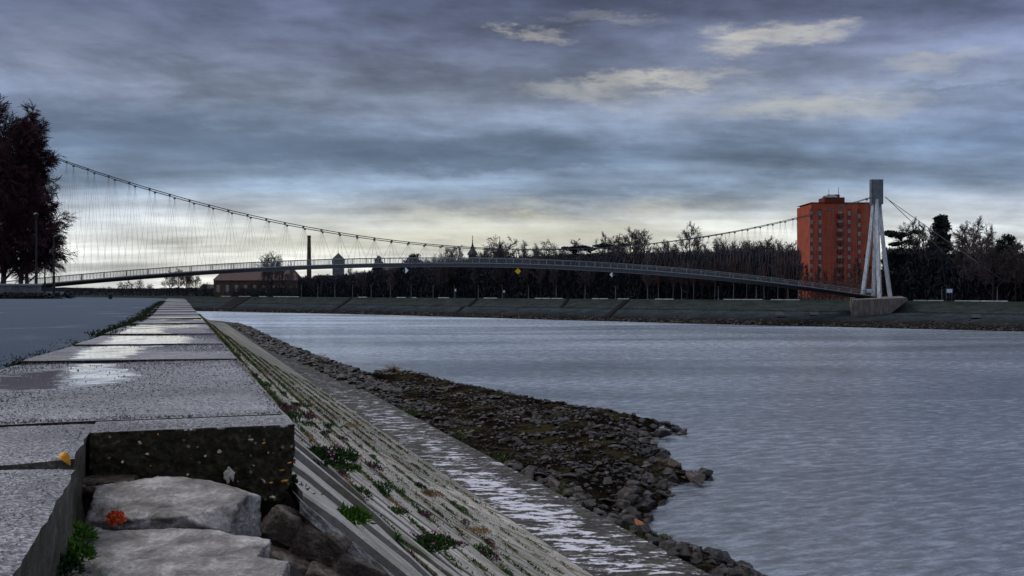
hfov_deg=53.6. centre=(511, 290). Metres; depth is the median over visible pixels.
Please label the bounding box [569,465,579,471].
rock
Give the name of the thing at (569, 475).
rock
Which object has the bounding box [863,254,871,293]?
birch tree
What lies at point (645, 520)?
rock
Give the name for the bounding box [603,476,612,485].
rock
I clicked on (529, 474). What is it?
rock
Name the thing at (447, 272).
bare tree
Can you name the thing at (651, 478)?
rock
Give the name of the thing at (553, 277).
bare tree
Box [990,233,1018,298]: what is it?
evergreen tree
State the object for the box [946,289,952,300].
notice board
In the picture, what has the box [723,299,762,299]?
white kerb
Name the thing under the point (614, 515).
rock
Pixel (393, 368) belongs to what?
bare shrub
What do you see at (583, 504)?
rock
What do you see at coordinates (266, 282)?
bare tree
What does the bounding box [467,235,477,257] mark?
church spire
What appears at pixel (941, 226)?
conifer
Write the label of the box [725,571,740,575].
rock
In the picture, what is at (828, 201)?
tower block
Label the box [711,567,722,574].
rock
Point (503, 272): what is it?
bare tree
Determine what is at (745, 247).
bare tree
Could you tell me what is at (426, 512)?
flowering weed
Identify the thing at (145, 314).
verge grass
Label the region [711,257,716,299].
birch tree
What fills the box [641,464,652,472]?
rock
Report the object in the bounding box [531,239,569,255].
bare tree
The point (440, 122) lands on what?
sky
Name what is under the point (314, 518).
broken mortar edge
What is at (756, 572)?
rock
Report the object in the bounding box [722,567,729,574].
rock
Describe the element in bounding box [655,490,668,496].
rock
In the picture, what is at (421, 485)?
weed clump
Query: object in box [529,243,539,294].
bare tree
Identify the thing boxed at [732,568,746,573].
rock
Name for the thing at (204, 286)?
bare tree
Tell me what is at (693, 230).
bare tree
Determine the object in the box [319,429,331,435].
weed clump
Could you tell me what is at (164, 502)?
limestone block
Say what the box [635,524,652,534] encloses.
rock
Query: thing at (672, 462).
rock
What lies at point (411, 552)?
slope purple weeds
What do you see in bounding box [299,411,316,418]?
weed clump
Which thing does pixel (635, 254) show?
bare tree
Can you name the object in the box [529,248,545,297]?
bare tree
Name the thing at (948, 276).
thicket
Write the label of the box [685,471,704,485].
rock
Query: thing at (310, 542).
bedding stone
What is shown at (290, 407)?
weed clump
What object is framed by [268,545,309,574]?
bedding stone
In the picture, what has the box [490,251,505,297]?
bare tree
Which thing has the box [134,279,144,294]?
bare tree
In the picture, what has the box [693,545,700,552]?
rock
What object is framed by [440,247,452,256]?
bare tree
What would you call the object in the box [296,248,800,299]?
thicket
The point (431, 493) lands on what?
dry grass tuft
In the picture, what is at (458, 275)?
bare tree
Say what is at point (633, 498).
rock
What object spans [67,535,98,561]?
moss cushion
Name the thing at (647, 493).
rock
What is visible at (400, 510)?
flowering weed
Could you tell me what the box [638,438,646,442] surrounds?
rock
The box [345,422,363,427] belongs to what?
dry grass tuft
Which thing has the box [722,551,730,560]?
rock
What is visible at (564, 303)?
stairway
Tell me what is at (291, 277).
bare tree
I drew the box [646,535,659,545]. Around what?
rock
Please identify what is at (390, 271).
bare tree
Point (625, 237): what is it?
bare tree
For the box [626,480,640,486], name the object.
rock
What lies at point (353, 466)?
plant
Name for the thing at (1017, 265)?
bare tree
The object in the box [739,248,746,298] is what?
bare tree
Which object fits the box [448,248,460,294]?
bare tree
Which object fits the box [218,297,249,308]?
stairway
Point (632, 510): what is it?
rock
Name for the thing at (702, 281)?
bare tree
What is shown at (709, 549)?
rock
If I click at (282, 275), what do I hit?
bare tree
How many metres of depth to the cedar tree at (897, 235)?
276.63 m
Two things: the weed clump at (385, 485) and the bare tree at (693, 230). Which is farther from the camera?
the bare tree at (693, 230)
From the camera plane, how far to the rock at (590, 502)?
33.48 m
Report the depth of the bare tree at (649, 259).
319.85 m
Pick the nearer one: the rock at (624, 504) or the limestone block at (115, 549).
the limestone block at (115, 549)
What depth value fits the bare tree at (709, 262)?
305.34 m
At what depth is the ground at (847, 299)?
349.30 m
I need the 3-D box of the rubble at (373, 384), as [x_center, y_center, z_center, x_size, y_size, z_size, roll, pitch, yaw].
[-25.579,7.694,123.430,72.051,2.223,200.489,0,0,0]
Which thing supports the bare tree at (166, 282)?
on the ground at (847, 299)
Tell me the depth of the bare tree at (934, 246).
272.85 m
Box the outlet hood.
[969,314,982,317]
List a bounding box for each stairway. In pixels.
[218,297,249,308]
[332,297,352,310]
[467,298,477,306]
[560,299,568,307]
[604,299,629,316]
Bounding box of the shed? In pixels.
[197,284,213,295]
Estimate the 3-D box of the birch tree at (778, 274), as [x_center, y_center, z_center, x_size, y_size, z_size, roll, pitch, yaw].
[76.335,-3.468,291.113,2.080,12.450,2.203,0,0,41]
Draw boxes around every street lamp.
[34,212,38,283]
[44,267,45,292]
[51,234,61,294]
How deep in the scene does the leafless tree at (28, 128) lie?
93.95 m
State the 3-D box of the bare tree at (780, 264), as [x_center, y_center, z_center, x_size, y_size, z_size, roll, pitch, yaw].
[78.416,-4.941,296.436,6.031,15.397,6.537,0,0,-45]
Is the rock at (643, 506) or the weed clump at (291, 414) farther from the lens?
the rock at (643, 506)
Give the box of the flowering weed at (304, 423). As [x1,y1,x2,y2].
[301,420,316,426]
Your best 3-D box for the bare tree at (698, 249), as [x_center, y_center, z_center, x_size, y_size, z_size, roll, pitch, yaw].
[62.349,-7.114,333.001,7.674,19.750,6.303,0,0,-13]
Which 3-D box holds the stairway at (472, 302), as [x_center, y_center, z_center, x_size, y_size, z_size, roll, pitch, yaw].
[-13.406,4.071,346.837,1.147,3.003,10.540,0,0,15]
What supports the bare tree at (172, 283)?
on the ground at (847, 299)
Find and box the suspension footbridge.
[0,157,1000,316]
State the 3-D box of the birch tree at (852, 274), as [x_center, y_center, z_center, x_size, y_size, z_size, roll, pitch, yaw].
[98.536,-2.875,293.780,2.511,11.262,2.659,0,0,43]
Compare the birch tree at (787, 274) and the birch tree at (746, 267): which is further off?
the birch tree at (746, 267)
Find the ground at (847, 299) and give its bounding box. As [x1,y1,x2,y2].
[41,292,1022,301]
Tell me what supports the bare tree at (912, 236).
on the ground at (847, 299)
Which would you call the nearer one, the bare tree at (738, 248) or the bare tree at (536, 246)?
the bare tree at (738, 248)
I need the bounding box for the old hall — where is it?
[213,270,300,296]
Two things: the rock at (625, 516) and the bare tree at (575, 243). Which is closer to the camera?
the rock at (625, 516)
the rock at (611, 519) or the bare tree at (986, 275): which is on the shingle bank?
the rock at (611, 519)
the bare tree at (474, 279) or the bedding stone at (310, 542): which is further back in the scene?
the bare tree at (474, 279)
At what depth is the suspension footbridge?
229.92 m
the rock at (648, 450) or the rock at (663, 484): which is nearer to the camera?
the rock at (663, 484)
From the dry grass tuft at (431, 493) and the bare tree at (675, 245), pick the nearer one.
the dry grass tuft at (431, 493)
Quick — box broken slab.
[89,415,294,503]
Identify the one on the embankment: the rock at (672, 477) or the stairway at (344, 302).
the stairway at (344, 302)
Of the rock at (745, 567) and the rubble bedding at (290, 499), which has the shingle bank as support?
the rock at (745, 567)
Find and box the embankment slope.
[205,318,592,575]
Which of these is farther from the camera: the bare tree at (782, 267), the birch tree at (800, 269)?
the birch tree at (800, 269)
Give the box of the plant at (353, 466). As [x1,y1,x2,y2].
[336,460,361,474]
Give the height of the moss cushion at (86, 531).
0.077 m
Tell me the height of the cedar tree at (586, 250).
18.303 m
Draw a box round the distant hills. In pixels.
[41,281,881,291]
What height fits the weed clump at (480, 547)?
0.156 m
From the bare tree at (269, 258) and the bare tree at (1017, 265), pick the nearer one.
the bare tree at (1017, 265)
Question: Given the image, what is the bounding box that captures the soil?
[85,465,304,575]
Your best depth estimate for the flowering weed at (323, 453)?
7.76 m
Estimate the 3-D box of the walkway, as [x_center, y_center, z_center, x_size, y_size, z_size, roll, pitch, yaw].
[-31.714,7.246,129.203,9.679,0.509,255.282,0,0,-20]
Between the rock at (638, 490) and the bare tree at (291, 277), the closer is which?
the rock at (638, 490)
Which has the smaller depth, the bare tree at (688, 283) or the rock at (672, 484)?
the rock at (672, 484)
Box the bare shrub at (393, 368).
[383,361,402,371]
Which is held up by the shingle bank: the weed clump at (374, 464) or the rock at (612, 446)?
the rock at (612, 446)
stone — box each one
[82,474,138,497]
[260,504,304,547]
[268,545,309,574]
[288,518,351,566]
[305,561,344,575]
[333,552,388,575]
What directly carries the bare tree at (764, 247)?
on the ground at (847, 299)
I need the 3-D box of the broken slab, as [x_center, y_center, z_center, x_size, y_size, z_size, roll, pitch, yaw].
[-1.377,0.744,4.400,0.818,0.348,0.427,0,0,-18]
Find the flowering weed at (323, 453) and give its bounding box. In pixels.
[307,444,359,467]
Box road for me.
[0,297,165,369]
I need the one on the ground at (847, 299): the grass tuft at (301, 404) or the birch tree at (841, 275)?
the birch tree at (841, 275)
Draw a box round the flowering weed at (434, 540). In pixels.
[409,530,457,554]
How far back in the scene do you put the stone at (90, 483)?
4.01 m
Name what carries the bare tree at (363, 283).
on the ground at (847, 299)
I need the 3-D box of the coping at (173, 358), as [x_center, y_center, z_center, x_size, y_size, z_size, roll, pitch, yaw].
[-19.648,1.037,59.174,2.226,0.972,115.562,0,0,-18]
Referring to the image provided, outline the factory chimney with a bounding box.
[307,235,311,278]
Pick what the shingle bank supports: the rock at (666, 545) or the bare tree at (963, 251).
the rock at (666, 545)
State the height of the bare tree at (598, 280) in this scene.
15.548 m
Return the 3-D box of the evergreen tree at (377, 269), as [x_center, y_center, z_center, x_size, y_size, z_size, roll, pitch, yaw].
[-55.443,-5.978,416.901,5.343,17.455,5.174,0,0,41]
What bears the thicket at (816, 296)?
on the ground at (847, 299)
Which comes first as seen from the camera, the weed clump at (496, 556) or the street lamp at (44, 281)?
the weed clump at (496, 556)
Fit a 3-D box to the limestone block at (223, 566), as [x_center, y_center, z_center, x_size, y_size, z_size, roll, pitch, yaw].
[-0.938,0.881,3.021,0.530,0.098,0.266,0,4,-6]
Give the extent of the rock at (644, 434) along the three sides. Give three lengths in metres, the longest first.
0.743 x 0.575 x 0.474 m
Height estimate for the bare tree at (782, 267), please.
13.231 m
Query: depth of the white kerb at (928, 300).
258.70 m
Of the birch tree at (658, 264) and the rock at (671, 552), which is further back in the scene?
the birch tree at (658, 264)
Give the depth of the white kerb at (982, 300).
247.54 m
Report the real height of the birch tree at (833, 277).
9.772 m
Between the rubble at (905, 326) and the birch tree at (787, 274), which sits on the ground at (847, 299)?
the birch tree at (787, 274)
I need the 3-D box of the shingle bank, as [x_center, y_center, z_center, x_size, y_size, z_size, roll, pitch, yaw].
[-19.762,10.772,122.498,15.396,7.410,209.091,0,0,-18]
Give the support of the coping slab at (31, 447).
on the coping at (173, 358)
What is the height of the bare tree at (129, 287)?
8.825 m
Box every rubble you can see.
[202,308,1023,330]
[227,322,753,575]
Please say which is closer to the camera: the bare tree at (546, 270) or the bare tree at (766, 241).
the bare tree at (766, 241)
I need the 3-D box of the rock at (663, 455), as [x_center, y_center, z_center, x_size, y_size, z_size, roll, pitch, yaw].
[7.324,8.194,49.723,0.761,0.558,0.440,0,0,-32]
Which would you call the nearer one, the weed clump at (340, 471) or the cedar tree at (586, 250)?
the weed clump at (340, 471)
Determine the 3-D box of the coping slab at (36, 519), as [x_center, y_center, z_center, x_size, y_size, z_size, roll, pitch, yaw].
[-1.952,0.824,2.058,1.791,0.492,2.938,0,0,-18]
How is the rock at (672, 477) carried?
on the shingle bank
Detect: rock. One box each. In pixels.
[512,463,521,471]
[515,439,523,446]
[524,465,534,471]
[524,470,533,479]
[533,472,548,477]
[542,476,555,483]
[548,478,560,488]
[560,473,577,477]
[563,488,574,493]
[568,497,579,500]
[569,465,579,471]
[575,493,586,499]
[575,501,588,508]
[576,468,584,473]
[586,499,596,507]
[594,510,606,515]
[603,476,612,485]
[604,434,616,439]
[604,517,616,522]
[608,444,620,448]
[608,513,618,518]
[615,487,634,499]
[616,499,630,508]
[618,517,634,527]
[621,514,634,518]
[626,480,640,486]
[626,494,638,505]
[627,506,641,520]
[628,486,640,493]
[633,502,648,511]
[635,519,643,524]
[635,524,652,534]
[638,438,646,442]
[640,431,649,436]
[641,447,651,453]
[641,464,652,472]
[642,518,649,524]
[643,490,652,496]
[643,513,653,521]
[644,499,654,509]
[645,475,655,483]
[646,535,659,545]
[652,448,660,453]
[654,428,671,437]
[655,452,667,458]
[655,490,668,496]
[657,479,668,489]
[659,457,669,463]
[659,539,675,551]
[662,467,673,476]
[666,548,680,557]
[667,472,678,483]
[668,458,678,468]
[668,481,677,485]
[672,543,691,559]
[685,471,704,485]
[689,552,702,559]
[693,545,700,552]
[699,467,712,477]
[704,546,713,551]
[710,548,722,560]
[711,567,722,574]
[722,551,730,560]
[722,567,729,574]
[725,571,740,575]
[727,559,738,566]
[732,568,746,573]
[737,560,747,564]
[739,564,750,571]
[739,565,760,575]
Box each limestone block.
[70,528,270,575]
[85,476,261,537]
[107,556,289,575]
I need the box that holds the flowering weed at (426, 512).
[417,510,431,517]
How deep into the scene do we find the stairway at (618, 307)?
298.89 m
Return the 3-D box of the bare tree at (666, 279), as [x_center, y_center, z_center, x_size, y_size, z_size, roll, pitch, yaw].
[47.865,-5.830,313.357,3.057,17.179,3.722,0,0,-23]
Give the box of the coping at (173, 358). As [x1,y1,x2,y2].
[0,298,281,426]
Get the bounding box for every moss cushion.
[56,551,84,575]
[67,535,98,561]
[73,519,100,541]
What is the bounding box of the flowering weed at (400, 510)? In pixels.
[387,505,408,514]
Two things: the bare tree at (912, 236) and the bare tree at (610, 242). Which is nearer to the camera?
the bare tree at (912, 236)
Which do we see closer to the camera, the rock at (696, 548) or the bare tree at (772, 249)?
the rock at (696, 548)
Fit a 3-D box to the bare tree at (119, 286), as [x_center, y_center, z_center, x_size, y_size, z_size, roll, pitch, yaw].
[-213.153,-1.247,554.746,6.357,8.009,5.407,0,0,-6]
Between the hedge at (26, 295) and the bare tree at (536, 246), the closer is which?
the hedge at (26, 295)
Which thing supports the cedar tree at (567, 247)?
on the ground at (847, 299)
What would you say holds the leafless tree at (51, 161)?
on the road
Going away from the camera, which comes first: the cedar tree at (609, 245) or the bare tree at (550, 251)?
the cedar tree at (609, 245)
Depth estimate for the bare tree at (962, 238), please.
288.75 m
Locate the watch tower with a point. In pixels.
(339, 271)
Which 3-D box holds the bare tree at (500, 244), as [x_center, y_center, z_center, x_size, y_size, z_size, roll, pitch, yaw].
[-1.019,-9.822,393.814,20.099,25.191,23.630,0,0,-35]
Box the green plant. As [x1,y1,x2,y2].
[336,500,376,525]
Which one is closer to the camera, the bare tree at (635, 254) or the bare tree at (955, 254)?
the bare tree at (955, 254)
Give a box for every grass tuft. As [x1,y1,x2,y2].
[297,402,312,407]
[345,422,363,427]
[420,489,444,497]
[466,525,492,536]
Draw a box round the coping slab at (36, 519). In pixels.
[0,468,74,575]
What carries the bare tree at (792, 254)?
on the ground at (847, 299)
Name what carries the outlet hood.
on the embankment
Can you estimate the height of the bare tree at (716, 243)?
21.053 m
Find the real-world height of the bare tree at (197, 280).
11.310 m
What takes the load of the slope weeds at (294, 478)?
on the embankment slope
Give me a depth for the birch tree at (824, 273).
293.02 m
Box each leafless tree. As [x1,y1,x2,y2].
[0,93,65,283]
[0,120,70,283]
[0,138,80,283]
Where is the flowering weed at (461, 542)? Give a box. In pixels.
[450,539,468,547]
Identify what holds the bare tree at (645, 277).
on the ground at (847, 299)
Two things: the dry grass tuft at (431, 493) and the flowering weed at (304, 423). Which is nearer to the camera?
the flowering weed at (304, 423)
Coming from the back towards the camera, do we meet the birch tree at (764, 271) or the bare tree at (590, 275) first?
the bare tree at (590, 275)
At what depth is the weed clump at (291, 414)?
12.84 m
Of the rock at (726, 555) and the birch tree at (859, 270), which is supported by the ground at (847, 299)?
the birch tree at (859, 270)
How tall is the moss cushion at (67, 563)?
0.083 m
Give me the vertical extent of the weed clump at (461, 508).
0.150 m
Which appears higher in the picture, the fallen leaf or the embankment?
the embankment
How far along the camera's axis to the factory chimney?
475.62 m
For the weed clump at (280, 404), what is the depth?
14.13 m
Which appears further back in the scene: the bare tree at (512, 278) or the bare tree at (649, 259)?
the bare tree at (512, 278)
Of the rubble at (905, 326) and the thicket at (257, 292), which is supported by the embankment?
the rubble at (905, 326)
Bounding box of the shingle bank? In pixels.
[301,354,732,572]
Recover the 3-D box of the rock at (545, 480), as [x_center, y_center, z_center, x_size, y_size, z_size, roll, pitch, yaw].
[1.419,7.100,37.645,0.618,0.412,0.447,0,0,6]
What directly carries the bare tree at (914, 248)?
on the ground at (847, 299)
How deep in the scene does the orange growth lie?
3.59 m
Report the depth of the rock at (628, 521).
30.40 m
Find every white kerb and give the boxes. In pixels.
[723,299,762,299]
[913,300,943,300]
[955,300,1007,301]
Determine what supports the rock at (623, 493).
on the shingle bank
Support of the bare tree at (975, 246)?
on the ground at (847, 299)
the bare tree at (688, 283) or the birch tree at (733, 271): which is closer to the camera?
the birch tree at (733, 271)
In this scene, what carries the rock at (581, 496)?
on the shingle bank
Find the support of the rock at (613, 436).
on the shingle bank
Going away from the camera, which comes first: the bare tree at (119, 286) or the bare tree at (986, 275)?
the bare tree at (986, 275)
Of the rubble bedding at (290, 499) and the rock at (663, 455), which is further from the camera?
the rock at (663, 455)
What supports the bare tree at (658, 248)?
on the ground at (847, 299)
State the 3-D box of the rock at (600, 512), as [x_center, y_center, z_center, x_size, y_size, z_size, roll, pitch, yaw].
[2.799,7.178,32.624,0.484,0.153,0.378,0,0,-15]
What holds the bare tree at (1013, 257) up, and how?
on the ground at (847, 299)
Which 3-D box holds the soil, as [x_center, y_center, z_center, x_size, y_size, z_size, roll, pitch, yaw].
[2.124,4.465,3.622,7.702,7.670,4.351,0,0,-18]
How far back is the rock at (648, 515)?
37.36 m
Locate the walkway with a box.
[211,320,711,575]
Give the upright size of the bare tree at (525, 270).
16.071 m
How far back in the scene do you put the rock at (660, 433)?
57.76 m
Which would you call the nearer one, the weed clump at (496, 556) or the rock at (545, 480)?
the weed clump at (496, 556)
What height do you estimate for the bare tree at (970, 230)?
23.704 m
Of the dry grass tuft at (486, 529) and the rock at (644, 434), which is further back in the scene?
the rock at (644, 434)
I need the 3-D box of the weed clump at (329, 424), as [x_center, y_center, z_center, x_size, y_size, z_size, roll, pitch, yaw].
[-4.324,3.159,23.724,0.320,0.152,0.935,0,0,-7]
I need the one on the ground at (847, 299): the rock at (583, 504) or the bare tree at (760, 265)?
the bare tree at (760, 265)
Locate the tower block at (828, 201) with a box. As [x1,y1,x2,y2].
[797,187,872,297]
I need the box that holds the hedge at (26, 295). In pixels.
[0,292,75,298]
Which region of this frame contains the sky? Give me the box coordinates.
[0,0,1023,288]
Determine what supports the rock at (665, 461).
on the shingle bank
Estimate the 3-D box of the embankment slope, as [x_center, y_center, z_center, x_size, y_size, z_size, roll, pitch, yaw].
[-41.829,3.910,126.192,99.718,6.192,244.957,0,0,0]
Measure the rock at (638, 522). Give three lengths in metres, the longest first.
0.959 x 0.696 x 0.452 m
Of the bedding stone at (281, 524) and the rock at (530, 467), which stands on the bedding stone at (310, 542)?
the bedding stone at (281, 524)
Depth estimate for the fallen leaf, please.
3.36 m
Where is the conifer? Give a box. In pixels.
[925,214,955,289]
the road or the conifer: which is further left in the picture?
the road
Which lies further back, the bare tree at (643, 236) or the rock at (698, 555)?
the bare tree at (643, 236)
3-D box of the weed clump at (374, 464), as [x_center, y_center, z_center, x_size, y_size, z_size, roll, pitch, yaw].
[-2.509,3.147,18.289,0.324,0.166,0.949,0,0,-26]
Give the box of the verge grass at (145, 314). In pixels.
[0,300,165,368]
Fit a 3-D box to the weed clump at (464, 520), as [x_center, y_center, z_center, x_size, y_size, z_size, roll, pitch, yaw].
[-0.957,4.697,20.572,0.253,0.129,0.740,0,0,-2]
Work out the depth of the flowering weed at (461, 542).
12.02 m
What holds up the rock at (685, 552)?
on the shingle bank
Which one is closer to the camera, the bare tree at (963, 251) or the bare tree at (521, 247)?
the bare tree at (963, 251)
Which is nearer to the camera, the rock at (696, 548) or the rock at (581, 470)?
the rock at (696, 548)
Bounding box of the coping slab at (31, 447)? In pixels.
[0,423,93,535]
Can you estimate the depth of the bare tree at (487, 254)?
384.45 m
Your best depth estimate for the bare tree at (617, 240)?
336.04 m
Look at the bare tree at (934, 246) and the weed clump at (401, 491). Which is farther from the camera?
the bare tree at (934, 246)
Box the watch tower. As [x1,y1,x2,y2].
[332,250,344,274]
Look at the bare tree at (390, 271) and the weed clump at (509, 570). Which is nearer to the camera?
the weed clump at (509, 570)
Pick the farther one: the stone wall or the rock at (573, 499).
the stone wall
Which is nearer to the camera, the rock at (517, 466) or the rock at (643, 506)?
the rock at (643, 506)
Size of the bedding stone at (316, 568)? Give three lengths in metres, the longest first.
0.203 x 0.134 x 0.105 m
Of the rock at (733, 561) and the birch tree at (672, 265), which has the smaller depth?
the rock at (733, 561)
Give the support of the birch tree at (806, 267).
on the ground at (847, 299)
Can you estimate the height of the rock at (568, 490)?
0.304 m
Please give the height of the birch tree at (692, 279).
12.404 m
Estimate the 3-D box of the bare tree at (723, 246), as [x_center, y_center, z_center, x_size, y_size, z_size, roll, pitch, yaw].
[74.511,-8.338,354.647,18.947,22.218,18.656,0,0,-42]
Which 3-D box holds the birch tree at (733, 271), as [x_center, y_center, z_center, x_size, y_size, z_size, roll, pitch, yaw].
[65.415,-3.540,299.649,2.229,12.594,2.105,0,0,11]
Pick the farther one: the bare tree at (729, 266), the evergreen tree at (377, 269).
the evergreen tree at (377, 269)
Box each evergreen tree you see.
[372,255,382,270]
[400,253,424,295]
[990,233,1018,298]
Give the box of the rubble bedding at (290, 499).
[277,489,299,511]
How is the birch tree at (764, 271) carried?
on the ground at (847, 299)
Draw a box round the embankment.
[62,295,1023,330]
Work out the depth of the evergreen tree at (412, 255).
394.20 m
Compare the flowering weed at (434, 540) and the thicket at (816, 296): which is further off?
the thicket at (816, 296)
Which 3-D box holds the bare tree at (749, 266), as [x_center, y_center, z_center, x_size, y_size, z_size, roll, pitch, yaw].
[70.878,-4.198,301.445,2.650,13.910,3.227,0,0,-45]
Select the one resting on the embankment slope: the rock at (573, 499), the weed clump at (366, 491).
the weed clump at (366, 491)
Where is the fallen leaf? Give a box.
[58,452,70,465]
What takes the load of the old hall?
on the ground at (847, 299)
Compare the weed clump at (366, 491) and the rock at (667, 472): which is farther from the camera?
the rock at (667, 472)
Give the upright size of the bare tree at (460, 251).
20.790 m
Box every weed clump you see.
[258,381,271,388]
[276,401,292,409]
[280,403,297,412]
[284,409,302,422]
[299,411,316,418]
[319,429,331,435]
[323,422,334,428]
[336,435,348,440]
[336,469,346,474]
[352,484,372,500]
[365,460,383,471]
[372,480,393,497]
[396,489,405,496]
[414,483,427,489]
[454,505,467,513]
[460,518,469,524]
[473,542,495,558]
[474,546,501,560]
[483,537,495,547]
[501,568,513,575]
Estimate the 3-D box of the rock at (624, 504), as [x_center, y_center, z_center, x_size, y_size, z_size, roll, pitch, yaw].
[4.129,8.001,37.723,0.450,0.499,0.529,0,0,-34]
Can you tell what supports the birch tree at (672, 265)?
on the ground at (847, 299)
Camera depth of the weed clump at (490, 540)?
18.96 m
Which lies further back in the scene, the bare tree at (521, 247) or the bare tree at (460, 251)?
the bare tree at (460, 251)
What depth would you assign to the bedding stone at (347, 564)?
4.14 m
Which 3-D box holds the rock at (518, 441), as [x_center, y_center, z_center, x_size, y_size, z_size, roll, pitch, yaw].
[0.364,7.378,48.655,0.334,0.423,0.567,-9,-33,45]
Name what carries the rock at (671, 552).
on the shingle bank
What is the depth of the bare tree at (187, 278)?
497.98 m
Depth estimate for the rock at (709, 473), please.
45.68 m
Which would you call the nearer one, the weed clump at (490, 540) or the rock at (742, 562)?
the weed clump at (490, 540)
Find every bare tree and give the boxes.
[117,282,125,294]
[124,281,135,291]
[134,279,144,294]
[161,270,176,294]
[167,269,184,295]
[169,271,194,290]
[186,275,201,295]
[200,282,213,293]
[257,249,284,296]
[258,266,270,287]
[272,264,293,295]
[286,270,296,295]
[353,269,368,296]
[385,267,395,291]
[422,252,457,296]
[435,260,445,296]
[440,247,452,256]
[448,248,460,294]
[449,260,469,297]
[458,245,462,256]
[470,255,479,297]
[477,248,513,297]
[482,234,519,283]
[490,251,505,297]
[491,247,505,291]
[507,259,517,297]
[516,254,536,297]
[518,241,528,297]
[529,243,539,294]
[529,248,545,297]
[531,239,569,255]
[541,251,548,297]
[547,250,559,297]
[573,238,580,253]
[575,260,595,298]
[587,253,603,297]
[594,231,616,253]
[610,233,628,291]
[617,226,648,281]
[628,231,643,298]
[637,228,652,252]
[638,261,661,298]
[642,253,653,298]
[642,257,650,286]
[646,239,673,298]
[661,246,669,298]
[666,258,696,299]
[672,242,679,295]
[678,220,705,252]
[693,239,702,252]
[699,259,705,299]
[701,248,720,299]
[710,236,745,250]
[712,238,719,260]
[712,239,759,252]
[712,254,743,298]
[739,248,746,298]
[740,240,756,252]
[742,238,804,257]
[745,253,753,298]
[755,237,774,250]
[756,246,766,298]
[768,255,800,298]
[769,240,804,298]
[770,239,785,298]
[772,248,786,298]
[775,249,782,298]
[891,217,927,249]
[904,238,934,298]
[913,220,932,246]
[928,235,941,296]
[940,235,969,268]
[950,216,1003,269]
[953,223,967,266]
[958,224,995,299]
[958,236,970,268]
[964,231,1001,268]
[973,238,1017,299]
[997,238,1023,301]
[1008,243,1023,301]
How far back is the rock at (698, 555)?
26.88 m
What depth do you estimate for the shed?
488.99 m
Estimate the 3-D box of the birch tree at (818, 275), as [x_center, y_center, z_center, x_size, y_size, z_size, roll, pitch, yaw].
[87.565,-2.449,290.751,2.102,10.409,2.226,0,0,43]
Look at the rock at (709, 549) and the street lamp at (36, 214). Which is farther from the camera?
the street lamp at (36, 214)
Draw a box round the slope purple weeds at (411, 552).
[205,319,561,575]
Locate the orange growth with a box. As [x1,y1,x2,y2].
[105,510,126,525]
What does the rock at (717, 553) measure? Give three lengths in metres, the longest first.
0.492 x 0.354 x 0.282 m
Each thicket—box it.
[63,287,298,296]
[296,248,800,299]
[799,272,883,299]
[881,245,1023,301]
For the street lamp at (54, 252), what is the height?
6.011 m
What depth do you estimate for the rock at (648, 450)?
49.39 m
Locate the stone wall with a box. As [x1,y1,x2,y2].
[0,284,41,293]
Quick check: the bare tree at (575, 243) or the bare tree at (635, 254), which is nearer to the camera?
the bare tree at (635, 254)
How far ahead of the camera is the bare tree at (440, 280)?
376.74 m
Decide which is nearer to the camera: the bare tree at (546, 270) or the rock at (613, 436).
the rock at (613, 436)
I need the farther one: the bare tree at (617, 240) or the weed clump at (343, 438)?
the bare tree at (617, 240)
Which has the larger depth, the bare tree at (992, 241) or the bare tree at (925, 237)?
the bare tree at (925, 237)
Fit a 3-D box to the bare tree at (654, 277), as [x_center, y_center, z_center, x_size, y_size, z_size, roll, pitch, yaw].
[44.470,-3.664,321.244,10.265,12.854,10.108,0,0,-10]
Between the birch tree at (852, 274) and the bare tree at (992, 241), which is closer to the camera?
the bare tree at (992, 241)
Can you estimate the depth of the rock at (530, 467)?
39.84 m
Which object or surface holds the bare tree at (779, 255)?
on the ground at (847, 299)
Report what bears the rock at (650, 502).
on the shingle bank
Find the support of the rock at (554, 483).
on the shingle bank
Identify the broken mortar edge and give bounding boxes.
[293,492,394,575]
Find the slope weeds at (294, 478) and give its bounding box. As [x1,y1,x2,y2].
[198,313,583,575]
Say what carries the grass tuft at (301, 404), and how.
on the embankment slope
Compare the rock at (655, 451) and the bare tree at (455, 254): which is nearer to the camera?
the rock at (655, 451)
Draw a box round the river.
[196,311,1023,575]
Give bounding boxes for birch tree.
[656,260,661,298]
[669,259,674,291]
[691,260,695,299]
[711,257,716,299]
[730,260,735,298]
[744,261,749,298]
[760,262,767,299]
[775,258,780,298]
[785,258,791,298]
[798,252,805,299]
[805,264,809,292]
[814,265,820,286]
[823,271,830,295]
[831,267,836,286]
[838,267,844,298]
[849,263,855,284]
[853,256,862,288]
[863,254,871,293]
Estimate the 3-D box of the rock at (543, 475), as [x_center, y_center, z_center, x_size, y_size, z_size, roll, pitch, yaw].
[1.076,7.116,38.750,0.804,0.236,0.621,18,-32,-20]
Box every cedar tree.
[558,246,578,297]
[571,245,605,293]
[592,242,630,298]
[876,229,923,295]

